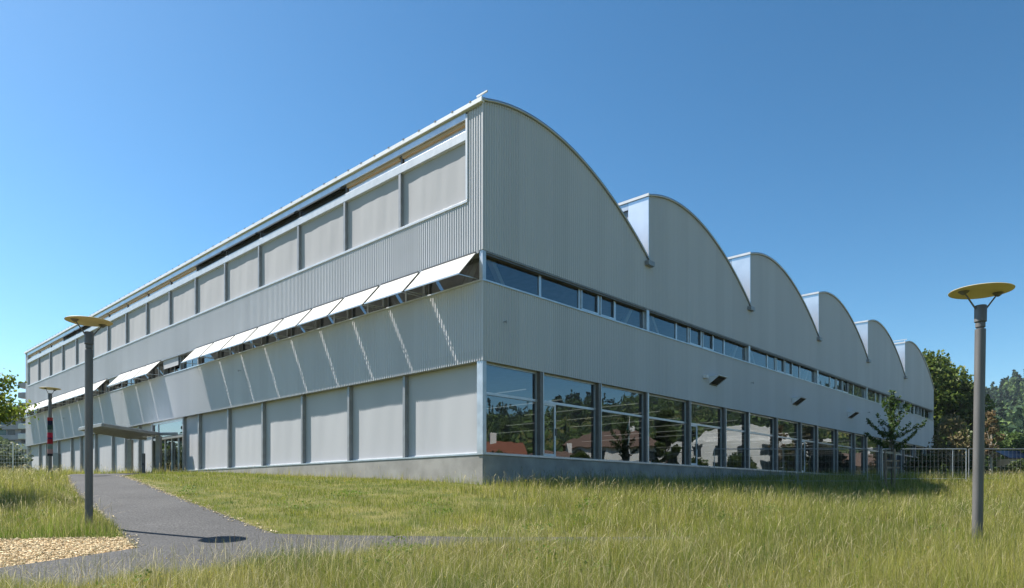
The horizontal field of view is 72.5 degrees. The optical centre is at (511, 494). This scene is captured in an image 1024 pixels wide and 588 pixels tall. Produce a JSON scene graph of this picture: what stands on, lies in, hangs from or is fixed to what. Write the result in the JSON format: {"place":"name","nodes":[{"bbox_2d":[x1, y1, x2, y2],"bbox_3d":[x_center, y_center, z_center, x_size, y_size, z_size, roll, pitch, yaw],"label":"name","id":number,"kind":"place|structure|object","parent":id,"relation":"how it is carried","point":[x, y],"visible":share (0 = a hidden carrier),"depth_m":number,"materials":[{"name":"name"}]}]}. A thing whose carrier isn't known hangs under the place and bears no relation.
{"place":"outdoors","nodes":[
{"label":"outdoors","id":0,"kind":"place"},
{"bbox_2d":[0,473,706,587],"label":"path","id":1,"kind":"structure","parent":0,"point":[154,518],"depth_m":15.11,"materials":[{"name":"grey asphalt"}]},
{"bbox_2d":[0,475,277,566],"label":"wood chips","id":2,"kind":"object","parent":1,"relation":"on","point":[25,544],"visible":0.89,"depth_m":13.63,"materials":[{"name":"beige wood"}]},
{"bbox_2d":[0,0,1023,405],"label":"sky","id":3,"kind":"structure","parent":0,"point":[873,150],"materials":[{"name":"blue"}]},
{"bbox_2d":[0,462,1023,587],"bbox_3d":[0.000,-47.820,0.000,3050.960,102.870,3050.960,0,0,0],"label":"ground","id":4,"kind":"structure","parent":0,"point":[259,508],"depth_m":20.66,"materials":[{"name":"green plant"}]},
{"bbox_2d":[0,382,26,468],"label":"apartment block","id":5,"kind":"structure","parent":4,"relation":"on","point":[16,433],"depth_m":203.80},
{"bbox_2d":[0,430,5,434],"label":"window","id":6,"kind":"structure","parent":5,"relation":"in","point":[2,432],"depth_m":204.94,"materials":[{"name":"glass"}]},
{"bbox_2d":[7,430,14,434],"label":"window","id":7,"kind":"structure","parent":5,"relation":"in","point":[9,432],"depth_m":204.94,"materials":[{"name":"grey glass"}]},
{"bbox_2d":[0,443,29,468],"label":"fence","id":8,"kind":"object","parent":4,"relation":"on","point":[15,455],"visible":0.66,"depth_m":49.00,"materials":[{"name":"white metal"}]},
{"bbox_2d":[0,439,33,471],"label":"willow bush","id":9,"kind":"object","parent":4,"relation":"on","point":[7,460],"visible":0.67,"depth_m":52.20,"materials":[{"name":"green plant"}]},
{"bbox_2d":[0,368,39,429],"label":"maple tree","id":10,"kind":"object","parent":4,"relation":"on","point":[8,410],"visible":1,"depth_m":22.37,"materials":[{"name":"green plant"}]},
{"bbox_2d":[39,387,60,471],"bbox_3d":[-23.800,-2.976,36.000,0.980,5.047,0.980,0,0,0],"label":"street lamp","id":11,"kind":"object","parent":4,"relation":"on","point":[49,436],"visible":0.98,"depth_m":35.92,"materials":[{"name":"metal"}]},
{"bbox_2d":[53,453,60,470],"bbox_3d":[-28.130,-1.791,43.000,0.640,1.720,0.100,0,0,0],"label":"notice board","id":12,"kind":"object","parent":4,"relation":"on","point":[57,459],"visible":0.45,"depth_m":42.97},
{"bbox_2d":[0,538,133,567],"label":"wood chip bed","id":13,"kind":"object","parent":4,"relation":"on","point":[44,559],"visible":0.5,"depth_m":13.22,"materials":[{"name":"beige wood"}]},
{"bbox_2d":[64,316,112,528],"bbox_3d":[-9.870,-1.397,16.300,0.980,5.346,0.980,0,0,0],"label":"street lamp","id":14,"kind":"object","parent":4,"relation":"on","point":[89,321],"visible":0.96,"depth_m":16.23,"materials":[{"name":"metal"}]},
{"bbox_2d":[78,423,177,471],"bbox_3d":[-23.753,-2.375,43.548,4.774,3.250,9.572,0,0,0],"label":"entrance canopy","id":15,"kind":"object","parent":4,"relation":"on","point":[129,434],"visible":0.73,"depth_m":44.56,"materials":[{"name":"metal"}]},
{"bbox_2d":[142,453,144,473],"bbox_3d":[-23.200,-1.864,43.992,0.170,1.480,0.135,0,0,0],"label":"intercom post","id":16,"kind":"object","parent":4,"relation":"on","point":[143,462],"visible":0.6,"depth_m":43.94,"materials":[{"name":"grey metal"}]},
{"bbox_2d":[19,90,934,484],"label":"hall building","id":17,"kind":"structure","parent":4,"relation":"on","point":[481,286],"depth_m":33.88,"materials":[{"name":"metal"}]},
{"bbox_2d":[101,382,108,393],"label":"strip window","id":18,"kind":"structure","parent":17,"relation":"in","point":[104,387],"depth_m":55.80,"materials":[{"name":"glass"}]},
{"bbox_2d":[112,381,120,390],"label":"strip window","id":19,"kind":"structure","parent":17,"relation":"in","point":[115,387],"depth_m":53.87,"materials":[{"name":"glass"}]},
{"bbox_2d":[125,379,133,386],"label":"strip window","id":20,"kind":"structure","parent":17,"relation":"in","point":[131,381],"depth_m":51.92,"materials":[{"name":"glass"}]},
{"bbox_2d":[138,373,147,382],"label":"strip window","id":21,"kind":"structure","parent":17,"relation":"in","point":[144,376],"depth_m":49.98,"materials":[{"name":"glass"}]},
{"bbox_2d":[152,363,162,378],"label":"strip window","id":22,"kind":"structure","parent":17,"relation":"in","point":[158,369],"depth_m":48.07,"materials":[{"name":"glass"}]},
{"bbox_2d":[167,358,179,373],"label":"strip window","id":23,"kind":"structure","parent":17,"relation":"in","point":[176,368],"depth_m":46.08,"materials":[{"name":"glass"}]},
{"bbox_2d":[183,354,196,368],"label":"strip window","id":24,"kind":"structure","parent":17,"relation":"in","point":[185,365],"depth_m":44.60,"materials":[{"name":"glass"}]},
{"bbox_2d":[201,352,216,363],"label":"strip window","id":25,"kind":"structure","parent":17,"relation":"in","point":[203,360],"depth_m":42.57,"materials":[{"name":"glass"}]},
{"bbox_2d":[221,345,237,357],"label":"strip window","id":26,"kind":"structure","parent":17,"relation":"in","point":[235,348],"depth_m":40.63,"materials":[{"name":"glass"}]},
{"bbox_2d":[242,333,260,350],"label":"strip window","id":27,"kind":"structure","parent":17,"relation":"in","point":[246,346],"depth_m":38.86,"materials":[{"name":"glass"}]},
{"bbox_2d":[265,325,285,343],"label":"strip window","id":28,"kind":"structure","parent":17,"relation":"in","point":[268,339],"depth_m":37.00,"materials":[{"name":"glass"}]},
{"bbox_2d":[291,315,314,335],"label":"strip window","id":29,"kind":"structure","parent":17,"relation":"in","point":[295,330],"depth_m":35.06,"materials":[{"name":"glass"}]},
{"bbox_2d":[320,305,346,327],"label":"strip window","id":30,"kind":"structure","parent":17,"relation":"in","point":[325,321],"depth_m":33.20,"materials":[{"name":"glass"}]},
{"bbox_2d":[352,293,381,317],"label":"strip window","id":31,"kind":"structure","parent":17,"relation":"in","point":[361,310],"depth_m":31.31,"materials":[{"name":"glass"}]},
{"bbox_2d":[387,279,422,306],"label":"strip window","id":32,"kind":"structure","parent":17,"relation":"in","point":[399,298],"depth_m":29.43,"materials":[{"name":"glass"}]},
{"bbox_2d":[428,258,478,294],"bbox_3d":[-2.266,-8.450,27.302,3.080,0.995,0.040,0,0,43],"label":"strip window","id":33,"kind":"structure","parent":17,"relation":"in","point":[471,269],"depth_m":27.05,"materials":[{"name":"glass"}]},
{"bbox_2d":[486,362,536,454],"bbox_3d":[-0.034,-3.275,27.175,0.100,3.389,2.980,0,0,43],"label":"facade window","id":34,"kind":"structure","parent":17,"relation":"in","point":[511,392],"depth_m":27.17,"materials":[{"name":"glass"}]},
{"bbox_2d":[537,275,539,295],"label":"strip window","id":35,"kind":"structure","parent":17,"relation":"in","point":[538,277],"depth_m":28.32,"materials":[{"name":"metal"}]},
{"bbox_2d":[544,403,556,455],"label":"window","id":36,"kind":"structure","parent":17,"relation":"in","point":[550,430],"depth_m":28.78,"materials":[{"name":"clear glass"}]},
{"bbox_2d":[540,276,579,308],"bbox_3d":[2.002,-8.435,29.324,0.080,0.949,2.600,0,0,43],"label":"strip window","id":37,"kind":"structure","parent":17,"relation":"in","point":[578,290],"depth_m":30.21,"materials":[{"name":"metal"}]},
{"bbox_2d":[544,373,595,458],"bbox_3d":[2.416,-3.275,29.778,0.100,3.389,3.730,0,0,43],"label":"facade window","id":38,"kind":"structure","parent":17,"relation":"in","point":[574,400],"depth_m":29.98,"materials":[{"name":"glass"}]},
{"bbox_2d":[581,290,598,314],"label":"strip window","id":39,"kind":"structure","parent":17,"relation":"in","point":[597,297],"depth_m":31.14,"materials":[{"name":"metal"}]},
{"bbox_2d":[599,296,614,319],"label":"strip window","id":40,"kind":"structure","parent":17,"relation":"in","point":[600,298],"depth_m":31.33,"materials":[{"name":"metal"}]},
{"bbox_2d":[602,385,643,461],"bbox_3d":[5.106,-3.275,32.636,0.100,3.389,3.680,0,0,43],"label":"facade window","id":41,"kind":"structure","parent":17,"relation":"in","point":[622,409],"depth_m":32.72,"materials":[{"name":"glass"}]},
{"bbox_2d":[620,203,627,218],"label":"clerestory window","id":42,"kind":"structure","parent":17,"relation":"in","point":[624,207],"depth_m":34.79,"materials":[{"name":"glass"}]},
{"bbox_2d":[615,302,643,328],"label":"strip window","id":43,"kind":"structure","parent":17,"relation":"in","point":[615,302],"depth_m":33.91,"materials":[{"name":"metal"}]},
{"bbox_2d":[649,394,685,464],"bbox_3d":[7.848,-3.275,35.549,0.100,3.389,3.880,0,0,43],"label":"facade window","id":44,"kind":"structure","parent":17,"relation":"in","point":[667,416],"depth_m":35.66,"materials":[{"name":"glass"}]},
{"bbox_2d":[674,323,675,338],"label":"strip window","id":45,"kind":"structure","parent":17,"relation":"in","point":[674,323],"depth_m":36.15,"materials":[{"name":"metal"}]},
{"bbox_2d":[676,323,687,342],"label":"strip window","id":46,"kind":"structure","parent":17,"relation":"in","point":[676,323],"depth_m":37.05,"materials":[{"name":"metal"}]},
{"bbox_2d":[691,425,697,464],"bbox_3d":[9.734,-2.665,37.428,0.125,2.150,0.820,0,0,43],"label":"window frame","id":47,"kind":"structure","parent":17,"relation":"in","point":[694,446],"depth_m":37.50,"materials":[{"name":"white metal"}]},
{"bbox_2d":[688,327,700,346],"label":"strip window","id":48,"kind":"structure","parent":17,"relation":"in","point":[689,329],"depth_m":37.15,"materials":[{"name":"metal"}]},
{"bbox_2d":[691,402,721,466],"bbox_3d":[10.641,-3.275,38.516,0.100,3.389,3.830,0,0,43],"label":"facade window","id":49,"kind":"structure","parent":17,"relation":"in","point":[707,418],"depth_m":38.81,"materials":[{"name":"glass"}]},
{"bbox_2d":[701,332,712,350],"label":"strip window","id":50,"kind":"structure","parent":17,"relation":"in","point":[701,332],"depth_m":38.47,"materials":[{"name":"metal"}]},
{"bbox_2d":[713,336,723,353],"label":"strip window","id":51,"kind":"structure","parent":17,"relation":"in","point":[713,336],"depth_m":40.03,"materials":[{"name":"metal"}]},
{"bbox_2d":[724,340,745,360],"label":"strip window","id":52,"kind":"structure","parent":17,"relation":"in","point":[724,340],"depth_m":42.08,"materials":[{"name":"metal"}]},
{"bbox_2d":[727,409,745,467],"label":"facade window","id":53,"kind":"structure","parent":17,"relation":"in","point":[736,420],"depth_m":41.34,"materials":[{"name":"glass"}]},
{"bbox_2d":[750,413,773,469],"bbox_3d":[15.557,-3.275,43.744,0.100,3.389,3.880,0,0,43],"label":"facade window","id":54,"kind":"structure","parent":17,"relation":"in","point":[761,427],"depth_m":43.87,"materials":[{"name":"glass"}]},
{"bbox_2d":[775,357,783,372],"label":"strip window","id":55,"kind":"structure","parent":17,"relation":"in","point":[775,357],"depth_m":45.32,"materials":[{"name":"metal"}]},
{"bbox_2d":[778,419,797,470],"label":"facade window","id":56,"kind":"structure","parent":17,"relation":"in","point":[787,430],"depth_m":46.86,"materials":[{"name":"glass"}]},
{"bbox_2d":[784,361,791,375],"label":"strip window","id":57,"kind":"structure","parent":17,"relation":"in","point":[784,361],"depth_m":46.35,"materials":[{"name":"metal"}]},
{"bbox_2d":[792,363,799,377],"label":"strip window","id":58,"kind":"structure","parent":17,"relation":"in","point":[792,363],"depth_m":48.22,"materials":[{"name":"glass"}]},
{"bbox_2d":[802,441,805,471],"bbox_3d":[20.223,-2.665,48.563,0.125,2.150,0.820,0,0,43],"label":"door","id":59,"kind":"structure","parent":17,"relation":"in","point":[803,442],"depth_m":48.75,"materials":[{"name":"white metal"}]},
{"bbox_2d":[802,423,814,472],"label":"facade window","id":60,"kind":"structure","parent":17,"relation":"in","point":[808,431],"depth_m":49.72,"materials":[{"name":"glass"}]},
{"bbox_2d":[818,427,834,472],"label":"facade window","id":61,"kind":"structure","parent":17,"relation":"in","point":[826,437],"depth_m":52.18,"materials":[{"name":"glass"}]},
{"bbox_2d":[836,379,841,390],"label":"strip window","id":62,"kind":"structure","parent":17,"relation":"in","point":[837,381],"depth_m":54.36,"materials":[{"name":"glass"}]},
{"bbox_2d":[838,430,851,473],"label":"facade window","id":63,"kind":"structure","parent":17,"relation":"in","point":[844,438],"depth_m":55.06,"materials":[{"name":"glass"}]},
{"bbox_2d":[848,384,853,394],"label":"strip window","id":64,"kind":"structure","parent":17,"relation":"in","point":[848,384],"depth_m":56.38,"materials":[{"name":"glass"}]},
{"bbox_2d":[855,434,864,475],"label":"facade window","id":65,"kind":"structure","parent":17,"relation":"in","point":[859,439],"depth_m":57.74,"materials":[{"name":"glass"}]},
{"bbox_2d":[867,437,878,475],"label":"facade window","id":66,"kind":"structure","parent":17,"relation":"in","point":[873,450],"depth_m":60.46,"materials":[{"name":"glass"}]},
{"bbox_2d":[882,439,890,473],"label":"facade window","id":67,"kind":"structure","parent":17,"relation":"in","point":[888,442],"depth_m":63.47,"materials":[{"name":"glass"}]},
{"bbox_2d":[895,442,901,474],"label":"facade window","id":68,"kind":"structure","parent":17,"relation":"in","point":[899,456],"depth_m":66.29,"materials":[{"name":"glass"}]},
{"bbox_2d":[904,444,913,475],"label":"facade window","id":69,"kind":"structure","parent":17,"relation":"in","point":[908,451],"depth_m":68.56,"materials":[{"name":"glass"}]},
{"bbox_2d":[916,446,923,458],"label":"facade window","id":70,"kind":"structure","parent":17,"relation":"in","point":[919,450],"depth_m":71.59,"materials":[{"name":"glass"}]},
{"bbox_2d":[0,369,1023,464],"bbox_3d":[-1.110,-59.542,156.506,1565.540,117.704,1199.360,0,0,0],"label":"hillside forest","id":71,"kind":"object","parent":4,"relation":"on","point":[1008,398],"visible":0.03,"depth_m":396.76,"materials":[{"name":"green plant"}]},
{"bbox_2d":[15,474,1020,587],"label":"meadow flowers","id":72,"kind":"object","parent":4,"relation":"on","point":[474,519],"visible":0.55,"depth_m":16.73,"materials":[{"name":"green plant"}]},
{"bbox_2d":[714,449,801,484],"bbox_3d":[13.323,-1.526,38.000,4.694,1.975,0.640,0,0,0],"label":"fence panel","id":73,"kind":"object","parent":4,"relation":"on","point":[756,480],"visible":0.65,"depth_m":37.98,"materials":[{"name":"metal"}]},
{"bbox_2d":[797,449,882,483],"bbox_3d":[17.898,-1.520,38.000,4.744,1.988,0.640,0,0,0],"label":"fence panel","id":74,"kind":"object","parent":4,"relation":"on","point":[867,474],"visible":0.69,"depth_m":38.00,"materials":[{"name":"metal"}]},
{"bbox_2d":[884,449,899,485],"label":"tree stakes","id":75,"kind":"object","parent":4,"relation":"on","point":[894,460],"visible":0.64,"depth_m":35.63,"materials":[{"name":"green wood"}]},
{"bbox_2d":[863,390,926,485],"bbox_3d":[19.639,-2.807,35.987,3.104,5.202,1.936,0,0,0],"label":"young tree","id":76,"kind":"object","parent":4,"relation":"on","point":[890,435],"visible":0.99,"depth_m":35.92,"materials":[{"name":"green plant"}]},
{"bbox_2d":[902,452,944,476],"bbox_3d":[33.647,-1.883,57.107,3.018,3.372,2.752,0,0,-26],"label":"bush","id":77,"kind":"object","parent":4,"relation":"on","point":[926,461],"visible":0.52,"depth_m":56.70,"materials":[{"name":"green plant"}]},
{"bbox_2d":[882,449,966,481],"bbox_3d":[22.523,-1.578,38.000,4.794,1.871,0.640,0,0,0],"label":"fence panel","id":78,"kind":"object","parent":4,"relation":"on","point":[923,478],"visible":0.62,"depth_m":37.99,"materials":[{"name":"metal"}]},
{"bbox_2d":[922,348,973,440],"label":"broadleaf tree","id":79,"kind":"object","parent":4,"relation":"on","point":[941,368],"visible":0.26,"depth_m":80.22,"materials":[{"name":"green plant"}]},
{"bbox_2d":[927,412,972,474],"bbox_3d":[36.005,-3.529,56.967,3.610,6.288,4.333,0,0,0],"label":"broadleaf tree","id":80,"kind":"object","parent":4,"relation":"on","point":[945,429],"visible":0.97,"depth_m":56.58,"materials":[{"name":"green plant"}]},
{"bbox_2d":[935,443,972,475],"bbox_3d":[37.652,-2.452,60.498,3.819,4.478,4.146,0,0,31],"label":"bush","id":81,"kind":"object","parent":4,"relation":"on","point":[947,461],"visible":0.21,"depth_m":59.78,"materials":[{"name":"green plant"}]},
{"bbox_2d":[938,454,988,473],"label":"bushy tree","id":82,"kind":"object","parent":4,"relation":"on","point":[987,462],"visible":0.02,"depth_m":91.28,"materials":[{"name":"green plant"}]},
{"bbox_2d":[933,373,1006,468],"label":"broadleaf tree","id":83,"kind":"object","parent":4,"relation":"on","point":[967,416],"visible":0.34,"depth_m":79.25,"materials":[{"name":"green plant"}]},
{"bbox_2d":[955,453,989,474],"bbox_3d":[40.557,-2.051,62.083,3.156,3.608,3.773,0,0,-22],"label":"bush","id":84,"kind":"object","parent":4,"relation":"on","point":[971,462],"visible":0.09,"depth_m":61.38,"materials":[{"name":"green plant"}]},
{"bbox_2d":[948,282,1014,546],"bbox_3d":[8.151,-1.016,12.200,0.980,5.128,0.980,1,0,0],"label":"street lamp","id":85,"kind":"object","parent":4,"relation":"on","point":[984,290],"visible":0.94,"depth_m":12.13,"materials":[{"name":"metal"}]},
{"bbox_2d":[984,410,1005,475],"bbox_3d":[37.627,-3.559,54.992,1.748,6.394,1.897,0,0,0],"label":"flowering shrub","id":86,"kind":"object","parent":4,"relation":"on","point":[991,430],"visible":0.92,"depth_m":54.86,"materials":[{"name":"green plant"}]},
{"bbox_2d":[968,449,1023,478],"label":"fence panel","id":87,"kind":"object","parent":4,"relation":"on","point":[987,472],"visible":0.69,"depth_m":38.00,"materials":[{"name":"metal"}]},
{"bbox_2d":[984,432,1009,474],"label":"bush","id":88,"kind":"object","parent":4,"relation":"on","point":[1001,447],"visible":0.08,"depth_m":93.63,"materials":[{"name":"green plant"}]},
{"bbox_2d":[987,431,1022,468],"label":"bushy tree","id":89,"kind":"object","parent":4,"relation":"on","point":[1011,436],"visible":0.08,"depth_m":96.02,"materials":[{"name":"green plant"}]},
{"bbox_2d":[996,451,1023,469],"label":"garden shed","id":90,"kind":"structure","parent":4,"relation":"on","point":[1013,455],"depth_m":77.85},
{"bbox_2d":[996,458,1023,475],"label":"bush","id":91,"kind":"object","parent":4,"relation":"on","point":[1016,465],"visible":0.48,"depth_m":61.21,"materials":[{"name":"green plant"}]},
{"bbox_2d":[1003,433,1023,458],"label":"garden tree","id":92,"kind":"object","parent":4,"relation":"on","point":[1019,442],"visible":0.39,"depth_m":80.08,"materials":[{"name":"green plant"}]}
]}

